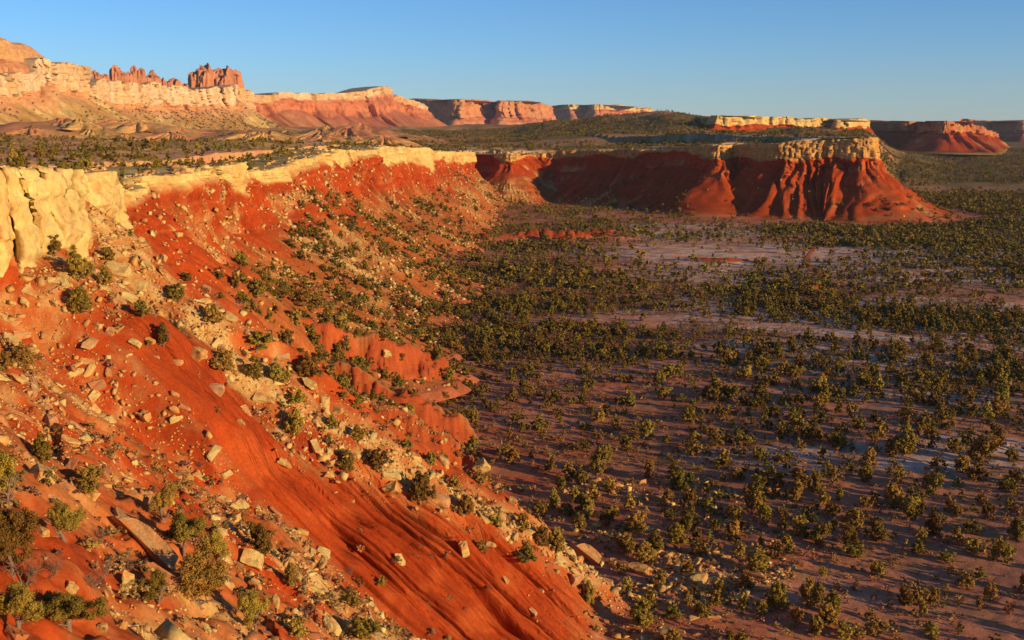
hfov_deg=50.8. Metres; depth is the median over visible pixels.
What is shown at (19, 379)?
boulder
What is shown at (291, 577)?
juniper
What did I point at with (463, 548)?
boulder
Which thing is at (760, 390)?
juniper
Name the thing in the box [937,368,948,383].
juniper
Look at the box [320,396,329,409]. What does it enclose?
boulder
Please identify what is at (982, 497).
juniper
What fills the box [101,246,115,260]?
juniper
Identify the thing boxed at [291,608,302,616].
boulder
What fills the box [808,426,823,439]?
juniper
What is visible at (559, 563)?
boulder
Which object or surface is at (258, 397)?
boulder
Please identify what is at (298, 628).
juniper
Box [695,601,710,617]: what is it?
juniper
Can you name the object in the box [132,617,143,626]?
boulder
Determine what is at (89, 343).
boulder
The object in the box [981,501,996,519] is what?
juniper
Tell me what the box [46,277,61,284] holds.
boulder
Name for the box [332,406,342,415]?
boulder
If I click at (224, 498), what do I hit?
boulder
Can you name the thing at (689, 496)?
juniper
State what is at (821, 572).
juniper
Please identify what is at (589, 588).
juniper
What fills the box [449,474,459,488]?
juniper
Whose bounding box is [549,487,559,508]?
juniper
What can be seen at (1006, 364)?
juniper
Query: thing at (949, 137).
distant right mesa
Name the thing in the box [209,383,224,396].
boulder
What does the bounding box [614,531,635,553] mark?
juniper
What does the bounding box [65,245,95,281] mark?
juniper
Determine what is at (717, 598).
juniper
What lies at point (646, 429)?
juniper
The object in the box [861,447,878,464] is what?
juniper
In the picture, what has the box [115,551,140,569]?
bare shrub
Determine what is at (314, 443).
boulder
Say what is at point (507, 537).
boulder
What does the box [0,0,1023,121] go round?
sky
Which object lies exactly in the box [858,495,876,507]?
juniper
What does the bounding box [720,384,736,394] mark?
juniper
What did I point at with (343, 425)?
boulder
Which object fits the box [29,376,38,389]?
boulder
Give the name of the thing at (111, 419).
boulder
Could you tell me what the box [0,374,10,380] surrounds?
boulder
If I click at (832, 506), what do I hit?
juniper
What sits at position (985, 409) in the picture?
juniper
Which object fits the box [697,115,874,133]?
distant cream cliff
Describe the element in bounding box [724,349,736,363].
juniper
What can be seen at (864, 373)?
juniper
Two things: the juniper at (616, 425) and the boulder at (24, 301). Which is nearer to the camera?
the boulder at (24, 301)
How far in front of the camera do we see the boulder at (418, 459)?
211.15 m
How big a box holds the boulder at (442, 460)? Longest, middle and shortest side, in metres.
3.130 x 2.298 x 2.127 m
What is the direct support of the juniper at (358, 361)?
on the ground
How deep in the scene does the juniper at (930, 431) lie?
336.53 m
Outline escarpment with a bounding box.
[0,137,955,401]
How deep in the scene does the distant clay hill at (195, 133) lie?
1943.37 m
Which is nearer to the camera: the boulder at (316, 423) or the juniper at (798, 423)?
the boulder at (316, 423)
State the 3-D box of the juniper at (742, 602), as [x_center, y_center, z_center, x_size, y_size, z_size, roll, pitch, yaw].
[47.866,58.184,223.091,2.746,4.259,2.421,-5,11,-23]
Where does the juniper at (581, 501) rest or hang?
on the ground
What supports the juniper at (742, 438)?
on the ground
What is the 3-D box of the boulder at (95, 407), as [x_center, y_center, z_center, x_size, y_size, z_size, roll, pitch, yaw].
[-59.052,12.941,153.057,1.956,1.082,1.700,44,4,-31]
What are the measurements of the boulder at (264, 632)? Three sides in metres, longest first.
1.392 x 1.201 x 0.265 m
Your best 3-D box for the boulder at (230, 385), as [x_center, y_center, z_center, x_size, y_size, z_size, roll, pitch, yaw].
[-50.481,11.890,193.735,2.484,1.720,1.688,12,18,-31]
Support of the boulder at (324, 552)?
on the ground
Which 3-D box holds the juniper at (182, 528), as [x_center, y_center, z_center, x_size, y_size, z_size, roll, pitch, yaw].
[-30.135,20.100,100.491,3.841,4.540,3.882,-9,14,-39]
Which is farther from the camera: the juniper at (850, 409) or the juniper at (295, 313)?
the juniper at (850, 409)
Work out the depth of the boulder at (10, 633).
57.11 m
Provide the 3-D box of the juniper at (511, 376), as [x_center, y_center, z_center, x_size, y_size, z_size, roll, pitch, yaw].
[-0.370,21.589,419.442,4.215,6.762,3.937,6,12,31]
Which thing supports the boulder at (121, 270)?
on the ground
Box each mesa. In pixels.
[410,98,555,124]
[552,104,698,119]
[870,120,1009,154]
[959,119,1023,141]
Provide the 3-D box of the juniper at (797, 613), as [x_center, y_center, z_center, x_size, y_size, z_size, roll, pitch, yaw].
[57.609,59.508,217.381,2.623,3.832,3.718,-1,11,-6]
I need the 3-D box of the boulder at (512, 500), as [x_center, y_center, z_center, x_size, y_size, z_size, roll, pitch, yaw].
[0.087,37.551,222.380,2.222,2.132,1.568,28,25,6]
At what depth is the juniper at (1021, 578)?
233.51 m
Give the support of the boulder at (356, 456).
on the ground
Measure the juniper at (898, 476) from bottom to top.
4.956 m
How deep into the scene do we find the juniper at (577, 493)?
291.22 m
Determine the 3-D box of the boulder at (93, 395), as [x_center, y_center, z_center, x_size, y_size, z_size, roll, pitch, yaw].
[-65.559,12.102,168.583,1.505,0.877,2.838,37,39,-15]
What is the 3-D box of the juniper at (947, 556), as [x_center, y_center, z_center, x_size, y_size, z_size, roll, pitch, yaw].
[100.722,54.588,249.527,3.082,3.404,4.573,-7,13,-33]
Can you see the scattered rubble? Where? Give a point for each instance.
(166, 630)
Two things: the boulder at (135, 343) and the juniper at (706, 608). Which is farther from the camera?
the juniper at (706, 608)
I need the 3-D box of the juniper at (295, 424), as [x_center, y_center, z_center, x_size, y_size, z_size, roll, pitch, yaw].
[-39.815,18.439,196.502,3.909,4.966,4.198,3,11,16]
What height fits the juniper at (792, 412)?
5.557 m
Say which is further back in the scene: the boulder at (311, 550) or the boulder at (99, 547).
the boulder at (311, 550)
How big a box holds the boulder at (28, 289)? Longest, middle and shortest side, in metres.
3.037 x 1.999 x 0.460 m
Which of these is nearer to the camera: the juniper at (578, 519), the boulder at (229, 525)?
the boulder at (229, 525)
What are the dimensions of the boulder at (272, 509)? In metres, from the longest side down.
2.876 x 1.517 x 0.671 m
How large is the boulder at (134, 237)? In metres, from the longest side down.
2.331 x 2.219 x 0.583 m
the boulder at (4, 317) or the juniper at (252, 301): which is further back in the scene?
the juniper at (252, 301)
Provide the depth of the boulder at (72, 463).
117.54 m
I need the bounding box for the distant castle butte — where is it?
[187,63,243,87]
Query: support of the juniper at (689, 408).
on the ground
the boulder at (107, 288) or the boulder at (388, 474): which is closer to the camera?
the boulder at (107, 288)
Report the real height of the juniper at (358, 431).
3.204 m
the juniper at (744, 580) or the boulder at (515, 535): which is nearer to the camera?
the boulder at (515, 535)
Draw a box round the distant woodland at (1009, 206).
[0,109,1023,294]
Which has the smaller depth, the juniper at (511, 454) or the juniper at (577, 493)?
the juniper at (577, 493)
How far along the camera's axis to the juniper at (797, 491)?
286.50 m
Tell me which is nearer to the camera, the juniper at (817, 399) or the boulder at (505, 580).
the boulder at (505, 580)
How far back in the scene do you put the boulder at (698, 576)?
235.81 m
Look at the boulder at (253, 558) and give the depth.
128.26 m
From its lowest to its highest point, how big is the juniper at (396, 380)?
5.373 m
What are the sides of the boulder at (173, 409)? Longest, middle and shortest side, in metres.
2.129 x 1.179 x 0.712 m
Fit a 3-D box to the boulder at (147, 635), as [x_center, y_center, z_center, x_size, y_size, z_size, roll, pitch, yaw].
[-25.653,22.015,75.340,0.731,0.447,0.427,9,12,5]
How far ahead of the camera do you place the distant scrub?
3331.18 m
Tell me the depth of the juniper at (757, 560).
242.04 m
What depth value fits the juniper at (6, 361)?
131.29 m
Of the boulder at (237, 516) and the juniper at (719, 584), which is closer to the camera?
the boulder at (237, 516)
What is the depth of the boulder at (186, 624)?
84.04 m
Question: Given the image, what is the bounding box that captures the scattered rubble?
[0,144,942,639]
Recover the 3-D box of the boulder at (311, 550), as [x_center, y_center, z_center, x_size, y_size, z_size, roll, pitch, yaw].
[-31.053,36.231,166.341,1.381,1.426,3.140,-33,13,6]
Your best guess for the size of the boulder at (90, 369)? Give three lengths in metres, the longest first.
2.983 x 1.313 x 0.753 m
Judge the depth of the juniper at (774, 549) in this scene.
249.92 m
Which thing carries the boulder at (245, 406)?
on the ground
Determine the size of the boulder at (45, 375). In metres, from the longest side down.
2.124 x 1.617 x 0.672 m
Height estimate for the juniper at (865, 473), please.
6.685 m
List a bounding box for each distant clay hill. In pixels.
[0,127,100,139]
[45,117,114,130]
[60,118,107,130]
[79,129,123,138]
[94,119,153,131]
[100,120,214,134]
[114,133,136,139]
[135,131,195,140]
[173,135,190,141]
[175,131,199,137]
[177,128,214,136]
[188,131,304,141]
[213,133,254,140]
[223,132,304,142]
[292,129,345,139]
[302,125,336,132]
[304,136,345,142]
[325,127,415,141]
[329,122,418,136]
[344,135,362,140]
[351,135,421,146]
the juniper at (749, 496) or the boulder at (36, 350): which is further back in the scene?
the juniper at (749, 496)
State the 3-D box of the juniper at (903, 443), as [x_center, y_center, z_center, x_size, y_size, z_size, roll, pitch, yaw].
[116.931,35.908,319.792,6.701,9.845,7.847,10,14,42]
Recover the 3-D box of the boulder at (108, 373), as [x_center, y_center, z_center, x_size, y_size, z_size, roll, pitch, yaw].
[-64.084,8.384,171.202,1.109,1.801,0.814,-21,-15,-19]
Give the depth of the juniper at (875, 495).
284.58 m
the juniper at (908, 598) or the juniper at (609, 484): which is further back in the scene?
the juniper at (609, 484)
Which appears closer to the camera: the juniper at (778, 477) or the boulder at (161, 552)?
the boulder at (161, 552)
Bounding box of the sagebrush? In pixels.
[0,228,1023,639]
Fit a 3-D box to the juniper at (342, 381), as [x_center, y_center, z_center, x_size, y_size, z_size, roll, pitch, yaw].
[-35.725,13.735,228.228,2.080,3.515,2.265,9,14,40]
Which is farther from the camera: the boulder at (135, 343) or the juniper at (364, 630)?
the boulder at (135, 343)
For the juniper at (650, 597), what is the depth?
219.79 m
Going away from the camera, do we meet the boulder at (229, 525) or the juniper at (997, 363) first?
the boulder at (229, 525)
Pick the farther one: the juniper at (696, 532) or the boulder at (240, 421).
the juniper at (696, 532)
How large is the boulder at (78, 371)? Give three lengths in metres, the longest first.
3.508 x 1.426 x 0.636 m
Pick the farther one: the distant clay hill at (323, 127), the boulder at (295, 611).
the distant clay hill at (323, 127)
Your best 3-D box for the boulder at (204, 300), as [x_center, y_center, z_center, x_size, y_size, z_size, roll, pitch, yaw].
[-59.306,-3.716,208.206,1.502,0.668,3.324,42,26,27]
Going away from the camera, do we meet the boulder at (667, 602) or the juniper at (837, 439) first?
the boulder at (667, 602)
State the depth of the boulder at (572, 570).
219.39 m
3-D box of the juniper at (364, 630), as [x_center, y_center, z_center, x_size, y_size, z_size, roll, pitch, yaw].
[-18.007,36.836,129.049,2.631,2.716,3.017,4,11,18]
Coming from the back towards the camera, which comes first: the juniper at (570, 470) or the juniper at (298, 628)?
the juniper at (570, 470)
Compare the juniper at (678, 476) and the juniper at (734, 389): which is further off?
the juniper at (734, 389)
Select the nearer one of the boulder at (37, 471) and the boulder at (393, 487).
the boulder at (37, 471)
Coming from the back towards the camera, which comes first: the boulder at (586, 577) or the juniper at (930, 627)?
the boulder at (586, 577)
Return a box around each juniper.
[0,350,14,370]
[0,449,18,501]
[0,506,40,576]
[0,579,45,636]
[5,148,20,165]
[11,156,24,166]
[12,342,36,368]
[31,432,51,463]
[40,590,108,632]
[44,500,85,542]
[47,234,61,254]
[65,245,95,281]
[67,285,92,313]
[75,464,102,493]
[77,156,92,169]
[96,264,113,285]
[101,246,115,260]
[133,300,154,317]
[137,567,169,605]
[148,482,179,522]
[156,321,171,347]
[164,512,207,558]
[167,282,184,301]
[174,540,228,610]
[181,271,191,280]
[200,528,229,560]
[203,303,225,324]
[209,347,234,372]
[216,292,227,299]
[230,272,239,287]
[234,251,247,266]
[237,589,269,631]
[243,355,263,380]
[246,330,273,352]
[246,522,272,556]
[247,282,265,297]
[247,292,257,307]
[254,278,268,290]
[258,266,270,279]
[269,357,290,382]
[272,287,290,299]
[276,329,293,344]
[282,409,305,433]
[284,562,299,588]
[287,308,301,327]
[288,387,306,403]
[289,619,307,638]
[294,289,312,306]
[294,354,323,376]
[302,323,315,335]
[307,332,321,346]
[308,296,324,309]
[316,304,332,322]
[322,362,337,378]
[326,413,337,429]
[328,301,335,310]
[330,342,346,358]
[332,312,346,323]
[335,373,351,386]
[338,317,349,329]
[338,449,354,473]
[339,377,347,389]
[342,587,359,607]
[350,355,374,370]
[350,424,368,439]
[351,617,369,639]
[365,447,387,469]
[365,618,380,638]
[377,574,387,585]
[380,322,391,334]
[391,374,402,387]
[402,435,413,448]
[405,403,415,413]
[410,470,436,504]
[424,452,435,465]
[432,344,442,360]
[442,366,454,380]
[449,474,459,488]
[456,494,474,515]
[464,435,480,451]
[468,408,479,421]
[473,465,487,484]
[489,511,502,527]
[503,446,519,463]
[506,367,515,382]
[507,386,518,400]
[515,540,537,562]
[516,512,529,532]
[530,413,549,430]
[532,525,549,547]
[533,499,548,516]
[544,454,556,471]
[548,526,564,551]
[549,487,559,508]
[555,474,565,489]
[557,498,574,515]
[561,460,575,480]
[569,485,581,502]
[570,512,586,531]
[574,463,588,483]
[574,493,592,514]
[580,496,594,518]
[582,580,594,603]
[588,484,600,501]
[589,443,613,473]
[594,406,605,421]
[600,510,614,526]
[602,504,618,516]
[604,477,615,492]
[608,417,621,429]
[612,561,628,573]
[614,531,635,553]
[619,434,631,449]
[621,576,632,590]
[623,492,636,510]
[623,510,647,533]
[629,596,655,626]
[635,541,656,563]
[637,420,655,438]
[644,458,655,478]
[644,530,663,551]
[644,590,657,610]
[652,569,667,584]
[653,370,665,385]
[655,386,670,399]
[660,487,674,500]
[661,363,676,376]
[664,507,679,519]
[665,603,680,618]
[665,627,682,639]
[667,522,688,543]
[670,465,687,485]
[679,559,693,572]
[680,404,695,421]
[680,510,692,532]
[682,484,697,509]
[682,500,695,517]
[683,590,691,604]
[686,434,701,453]
[688,431,701,440]
[689,540,706,556]
[692,527,701,541]
[693,600,712,612]
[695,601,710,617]
[702,497,716,514]
[705,386,719,399]
[707,427,723,445]
[708,591,724,605]
[710,518,722,528]
[710,577,725,593]
[714,378,722,391]
[718,448,731,461]
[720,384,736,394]
[720,520,739,538]
[722,347,730,361]
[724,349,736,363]
[725,503,737,518]
[726,383,739,399]
[728,467,741,480]
[731,540,746,555]
[735,431,753,445]
[735,505,743,516]
[736,628,748,639]
[737,365,751,378]
[737,568,754,588]
[737,592,749,608]
[744,488,754,508]
[745,547,769,571]
[747,473,765,495]
[748,355,764,366]
[750,490,762,509]
[751,384,767,396]
[752,446,771,460]
[752,599,767,613]
[755,503,772,519]
[756,509,769,520]
[758,470,772,485]
[762,541,786,559]
[765,580,789,610]
[770,368,780,384]
[771,469,787,485]
[775,361,788,373]
[780,535,793,553]
[786,364,805,377]
[787,406,797,417]
[788,515,808,534]
[789,477,803,501]
[790,414,807,431]
[790,604,803,622]
[792,467,800,478]
[792,468,811,486]
[793,353,805,366]
[798,576,818,607]
[799,504,812,513]
[800,424,811,438]
[806,378,822,388]
[807,468,821,492]
[807,615,823,637]
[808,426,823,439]
[808,520,833,544]
[809,393,826,409]
[813,581,826,606]
[817,602,839,625]
[818,358,833,368]
[818,373,828,385]
[818,485,831,504]
[818,565,828,576]
[820,385,832,399]
[824,588,841,612]
[825,499,840,515]
[827,466,840,483]
[830,431,847,447]
[835,486,844,500]
[835,618,856,639]
[837,506,861,522]
[841,523,857,544]
[841,539,866,557]
[846,401,859,416]
[846,510,863,529]
[849,413,865,428]
[854,622,866,639]
[855,372,866,386]
[858,461,873,481]
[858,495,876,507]
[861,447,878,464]
[863,369,871,381]
[864,614,895,636]
[867,361,880,375]
[869,417,889,437]
[869,518,889,541]
[869,560,886,576]
[870,491,880,502]
[875,374,884,388]
[883,484,903,505]
[885,435,895,452]
[892,425,917,455]
[893,365,906,379]
[893,467,905,482]
[895,463,904,473]
[898,585,914,605]
[899,496,919,509]
[902,419,911,427]
[903,502,916,518]
[904,388,920,401]
[910,538,925,553]
[911,586,930,605]
[913,370,924,382]
[914,526,927,541]
[916,409,932,427]
[918,601,927,615]
[919,620,939,639]
[922,349,932,362]
[923,471,944,494]
[924,424,939,438]
[925,374,943,388]
[925,511,942,535]
[925,587,940,604]
[929,391,938,406]
[934,402,947,418]
[936,549,954,563]
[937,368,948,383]
[944,496,956,511]
[946,436,969,452]
[949,526,964,541]
[953,504,962,517]
[953,570,976,589]
[954,454,969,472]
[962,387,975,403]
[962,517,982,534]
[963,537,993,554]
[965,461,991,480]
[966,402,978,416]
[966,433,999,463]
[974,489,988,505]
[976,596,982,610]
[978,401,994,417]
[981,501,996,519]
[982,581,998,600]
[987,547,1001,560]
[991,395,1007,414]
[991,535,1008,551]
[992,428,1006,446]
[993,359,1000,372]
[994,384,1009,394]
[995,390,1009,403]
[996,372,1016,384]
[998,361,1009,372]
[1000,544,1016,563]
[1001,476,1023,492]
[1003,463,1023,482]
[1004,447,1018,461]
[1006,516,1023,540]
[1019,572,1023,589]
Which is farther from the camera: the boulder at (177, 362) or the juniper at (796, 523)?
the juniper at (796, 523)
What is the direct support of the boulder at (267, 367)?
on the ground
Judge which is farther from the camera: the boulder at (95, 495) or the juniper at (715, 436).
the juniper at (715, 436)
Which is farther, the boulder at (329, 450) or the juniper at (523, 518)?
the juniper at (523, 518)
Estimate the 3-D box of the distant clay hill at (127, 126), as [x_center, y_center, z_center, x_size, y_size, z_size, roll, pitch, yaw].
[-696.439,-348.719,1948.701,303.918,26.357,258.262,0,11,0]
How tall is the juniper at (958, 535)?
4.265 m
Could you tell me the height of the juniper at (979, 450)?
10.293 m
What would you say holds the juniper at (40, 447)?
on the ground
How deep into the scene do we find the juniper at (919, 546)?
253.99 m
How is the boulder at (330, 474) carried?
on the ground
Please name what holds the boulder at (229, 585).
on the ground
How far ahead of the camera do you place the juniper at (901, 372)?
409.29 m
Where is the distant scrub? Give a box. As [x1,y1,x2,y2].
[0,91,278,130]
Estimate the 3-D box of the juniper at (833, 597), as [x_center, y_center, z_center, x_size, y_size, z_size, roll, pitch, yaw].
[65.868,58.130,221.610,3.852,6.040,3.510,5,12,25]
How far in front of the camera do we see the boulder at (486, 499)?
219.04 m
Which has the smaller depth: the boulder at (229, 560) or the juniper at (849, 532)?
the boulder at (229, 560)
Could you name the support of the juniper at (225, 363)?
on the ground
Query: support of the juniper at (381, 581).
on the ground
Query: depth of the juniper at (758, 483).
291.00 m
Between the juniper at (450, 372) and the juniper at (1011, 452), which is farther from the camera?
the juniper at (450, 372)
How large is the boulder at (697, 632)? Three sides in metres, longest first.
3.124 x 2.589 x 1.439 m
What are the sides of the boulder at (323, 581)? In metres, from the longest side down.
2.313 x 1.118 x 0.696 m
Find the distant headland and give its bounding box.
[0,37,44,73]
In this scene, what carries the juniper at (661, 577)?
on the ground
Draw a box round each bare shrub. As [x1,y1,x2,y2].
[0,552,45,585]
[44,551,67,579]
[84,563,116,589]
[93,524,113,538]
[101,555,111,574]
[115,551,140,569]
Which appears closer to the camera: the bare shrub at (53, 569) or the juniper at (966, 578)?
the bare shrub at (53, 569)
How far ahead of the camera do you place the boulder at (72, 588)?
67.08 m
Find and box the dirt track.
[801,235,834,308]
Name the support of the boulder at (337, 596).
on the ground
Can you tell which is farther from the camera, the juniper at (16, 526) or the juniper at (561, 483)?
the juniper at (561, 483)
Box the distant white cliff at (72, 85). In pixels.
[0,57,280,130]
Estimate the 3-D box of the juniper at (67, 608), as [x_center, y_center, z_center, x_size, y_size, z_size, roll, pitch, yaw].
[-25.597,17.084,63.147,3.970,2.951,3.656,-3,11,-14]
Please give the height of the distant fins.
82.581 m
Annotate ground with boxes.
[0,111,1023,639]
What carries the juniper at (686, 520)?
on the ground
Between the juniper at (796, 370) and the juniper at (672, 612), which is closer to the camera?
the juniper at (672, 612)
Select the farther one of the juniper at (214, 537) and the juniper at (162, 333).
the juniper at (162, 333)
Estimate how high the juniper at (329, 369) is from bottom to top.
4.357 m
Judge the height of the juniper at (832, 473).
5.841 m
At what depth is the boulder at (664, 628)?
211.97 m
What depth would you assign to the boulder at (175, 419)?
170.37 m
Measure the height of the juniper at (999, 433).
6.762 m
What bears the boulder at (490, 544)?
on the ground
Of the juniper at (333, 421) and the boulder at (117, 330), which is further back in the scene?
the juniper at (333, 421)
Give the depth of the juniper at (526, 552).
207.30 m
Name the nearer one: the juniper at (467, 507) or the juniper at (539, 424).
the juniper at (467, 507)
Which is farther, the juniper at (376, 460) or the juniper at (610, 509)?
the juniper at (610, 509)
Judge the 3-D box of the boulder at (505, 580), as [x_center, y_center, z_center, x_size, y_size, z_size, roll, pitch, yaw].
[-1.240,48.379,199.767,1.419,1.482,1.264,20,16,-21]
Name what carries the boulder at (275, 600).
on the ground
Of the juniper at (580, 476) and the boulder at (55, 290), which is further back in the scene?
the juniper at (580, 476)
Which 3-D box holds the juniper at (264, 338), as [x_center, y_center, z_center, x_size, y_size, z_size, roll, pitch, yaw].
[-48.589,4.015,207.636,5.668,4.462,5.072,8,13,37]
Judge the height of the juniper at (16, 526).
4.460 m
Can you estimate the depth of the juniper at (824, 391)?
382.62 m
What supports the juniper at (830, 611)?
on the ground
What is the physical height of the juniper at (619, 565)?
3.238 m
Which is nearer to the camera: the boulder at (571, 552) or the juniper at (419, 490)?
the juniper at (419, 490)
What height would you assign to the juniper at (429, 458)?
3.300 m
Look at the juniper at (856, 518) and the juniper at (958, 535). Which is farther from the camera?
the juniper at (856, 518)
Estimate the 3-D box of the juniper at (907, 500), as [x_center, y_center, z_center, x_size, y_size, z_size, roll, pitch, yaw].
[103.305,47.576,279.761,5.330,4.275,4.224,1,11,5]
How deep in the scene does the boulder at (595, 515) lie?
279.13 m
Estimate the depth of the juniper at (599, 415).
368.97 m
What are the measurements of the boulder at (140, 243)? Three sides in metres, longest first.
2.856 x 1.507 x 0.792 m
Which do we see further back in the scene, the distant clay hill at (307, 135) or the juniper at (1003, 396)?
the distant clay hill at (307, 135)
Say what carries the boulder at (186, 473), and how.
on the ground
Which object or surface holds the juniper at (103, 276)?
on the ground
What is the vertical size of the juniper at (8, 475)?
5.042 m
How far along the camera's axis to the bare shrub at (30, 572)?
63.84 m
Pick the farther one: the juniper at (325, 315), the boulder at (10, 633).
the juniper at (325, 315)
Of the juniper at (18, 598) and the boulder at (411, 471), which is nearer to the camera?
the juniper at (18, 598)
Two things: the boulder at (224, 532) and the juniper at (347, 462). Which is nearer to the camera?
the boulder at (224, 532)
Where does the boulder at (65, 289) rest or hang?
on the ground
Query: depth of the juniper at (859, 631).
211.71 m
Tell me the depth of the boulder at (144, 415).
169.37 m
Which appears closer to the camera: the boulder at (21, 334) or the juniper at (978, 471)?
the boulder at (21, 334)
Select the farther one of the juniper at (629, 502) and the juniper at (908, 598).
the juniper at (629, 502)
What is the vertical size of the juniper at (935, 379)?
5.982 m
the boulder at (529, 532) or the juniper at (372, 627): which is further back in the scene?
the boulder at (529, 532)
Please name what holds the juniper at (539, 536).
on the ground
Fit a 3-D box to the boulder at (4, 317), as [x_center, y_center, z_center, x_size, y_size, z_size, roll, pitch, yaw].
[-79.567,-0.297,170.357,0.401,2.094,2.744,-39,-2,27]
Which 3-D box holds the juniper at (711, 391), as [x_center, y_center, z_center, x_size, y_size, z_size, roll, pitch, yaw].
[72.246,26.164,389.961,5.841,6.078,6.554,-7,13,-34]
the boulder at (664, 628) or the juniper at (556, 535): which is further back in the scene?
the juniper at (556, 535)
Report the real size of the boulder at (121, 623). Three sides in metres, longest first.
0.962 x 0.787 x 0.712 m
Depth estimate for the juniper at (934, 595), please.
227.51 m
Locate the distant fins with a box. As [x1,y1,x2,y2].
[92,64,188,88]
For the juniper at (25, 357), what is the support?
on the ground
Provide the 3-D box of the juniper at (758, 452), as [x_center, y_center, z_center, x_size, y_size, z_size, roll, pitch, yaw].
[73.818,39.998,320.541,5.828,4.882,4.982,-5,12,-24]
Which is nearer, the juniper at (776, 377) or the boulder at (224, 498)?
the boulder at (224, 498)
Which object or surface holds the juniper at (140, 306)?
on the ground
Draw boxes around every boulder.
[0,332,21,346]
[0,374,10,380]
[2,313,10,321]
[3,624,29,639]
[10,321,21,325]
[10,373,27,383]
[12,331,30,338]
[20,297,28,307]
[21,283,37,298]
[22,347,39,354]
[27,463,54,484]
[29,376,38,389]
[31,384,37,396]
[37,526,49,536]
[40,373,47,378]
[43,414,58,425]
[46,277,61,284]
[48,493,61,503]
[49,287,59,292]
[50,300,59,307]
[57,271,68,275]
[58,285,70,293]
[58,479,70,492]
[59,276,69,286]
[61,434,81,444]
[65,457,78,469]
[65,580,78,594]
[67,368,84,376]
[72,361,82,366]
[79,357,94,364]
[80,431,90,441]
[81,337,98,349]
[83,364,95,376]
[86,490,100,500]
[87,379,106,389]
[87,389,100,403]
[87,536,104,549]
[89,215,100,226]
[91,403,100,412]
[93,323,102,329]
[97,623,107,632]
[98,284,110,290]
[102,464,111,474]
[103,414,116,423]
[104,234,116,241]
[105,261,130,278]
[105,326,114,336]
[105,367,111,377]
[111,472,119,484]
[111,506,177,570]
[112,293,127,305]
[112,326,124,333]
[115,619,127,629]
[120,291,137,304]
[121,474,135,480]
[122,569,134,597]
[124,451,133,458]
[127,234,139,239]
[128,338,141,348]
[132,242,146,246]
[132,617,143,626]
[133,280,148,291]
[138,409,151,422]
[139,255,149,261]
[139,632,149,638]
[143,259,154,270]
[144,337,155,344]
[149,561,181,584]
[169,405,179,412]
[169,415,182,423]
[170,391,179,397]
[172,359,183,365]
[173,472,181,478]
[175,617,190,627]
[177,470,193,479]
[178,403,190,410]
[191,346,207,361]
[194,470,203,480]
[199,298,210,302]
[204,623,210,635]
[206,445,221,461]
[206,512,216,521]
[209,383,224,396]
[211,337,222,347]
[214,526,227,537]
[216,495,231,501]
[218,470,232,479]
[220,555,232,564]
[222,311,237,321]
[225,380,236,390]
[225,579,234,590]
[226,521,236,533]
[227,512,240,522]
[228,621,241,630]
[234,617,243,621]
[235,359,242,370]
[235,498,249,508]
[237,419,244,425]
[237,562,245,571]
[239,356,248,362]
[240,404,251,415]
[240,548,263,570]
[242,349,250,357]
[243,329,254,334]
[247,578,261,590]
[252,390,274,403]
[259,629,272,635]
[261,362,270,371]
[265,623,272,629]
[268,506,281,517]
[270,593,279,609]
[272,549,280,557]
[274,427,280,439]
[275,353,289,359]
[275,613,290,622]
[276,458,290,467]
[280,397,289,405]
[288,551,300,561]
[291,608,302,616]
[302,377,317,391]
[307,560,315,568]
[308,547,315,556]
[309,438,320,452]
[310,583,323,594]
[312,419,320,427]
[316,574,326,585]
[317,546,330,559]
[318,557,327,572]
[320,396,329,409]
[322,615,341,636]
[323,408,330,419]
[324,467,334,477]
[327,447,333,454]
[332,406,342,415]
[332,593,349,604]
[339,420,348,432]
[346,621,352,629]
[352,453,360,459]
[368,601,380,613]
[381,468,400,480]
[382,480,401,493]
[383,349,391,357]
[395,553,404,565]
[408,468,416,475]
[413,456,421,461]
[426,488,450,508]
[438,455,448,468]
[458,541,469,557]
[472,458,490,472]
[482,496,488,502]
[486,541,495,547]
[503,576,508,584]
[505,535,512,543]
[508,496,516,506]
[511,520,525,528]
[512,532,518,542]
[519,528,534,536]
[523,485,530,490]
[529,607,536,616]
[555,554,565,563]
[555,559,565,567]
[566,549,577,562]
[569,541,601,564]
[569,567,581,575]
[570,573,583,585]
[584,574,592,585]
[592,512,598,517]
[603,577,612,583]
[608,558,615,565]
[628,562,652,576]
[658,626,672,633]
[664,600,673,604]
[688,571,707,582]
[688,613,700,620]
[691,629,705,636]
[709,613,720,618]
[734,592,740,601]
[743,570,766,578]
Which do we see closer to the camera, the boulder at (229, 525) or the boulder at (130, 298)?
the boulder at (229, 525)
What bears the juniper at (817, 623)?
on the ground
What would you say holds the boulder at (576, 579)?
on the ground
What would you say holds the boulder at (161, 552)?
on the ground
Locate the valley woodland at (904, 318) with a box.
[0,142,1023,639]
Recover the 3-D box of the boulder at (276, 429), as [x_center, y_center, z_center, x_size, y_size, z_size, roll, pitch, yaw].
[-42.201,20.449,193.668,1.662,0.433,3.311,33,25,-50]
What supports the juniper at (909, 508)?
on the ground
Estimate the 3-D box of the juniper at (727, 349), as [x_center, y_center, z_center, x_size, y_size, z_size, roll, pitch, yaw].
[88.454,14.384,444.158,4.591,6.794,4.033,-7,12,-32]
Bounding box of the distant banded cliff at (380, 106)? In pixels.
[251,86,447,127]
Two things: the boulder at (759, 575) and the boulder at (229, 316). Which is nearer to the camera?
the boulder at (229, 316)

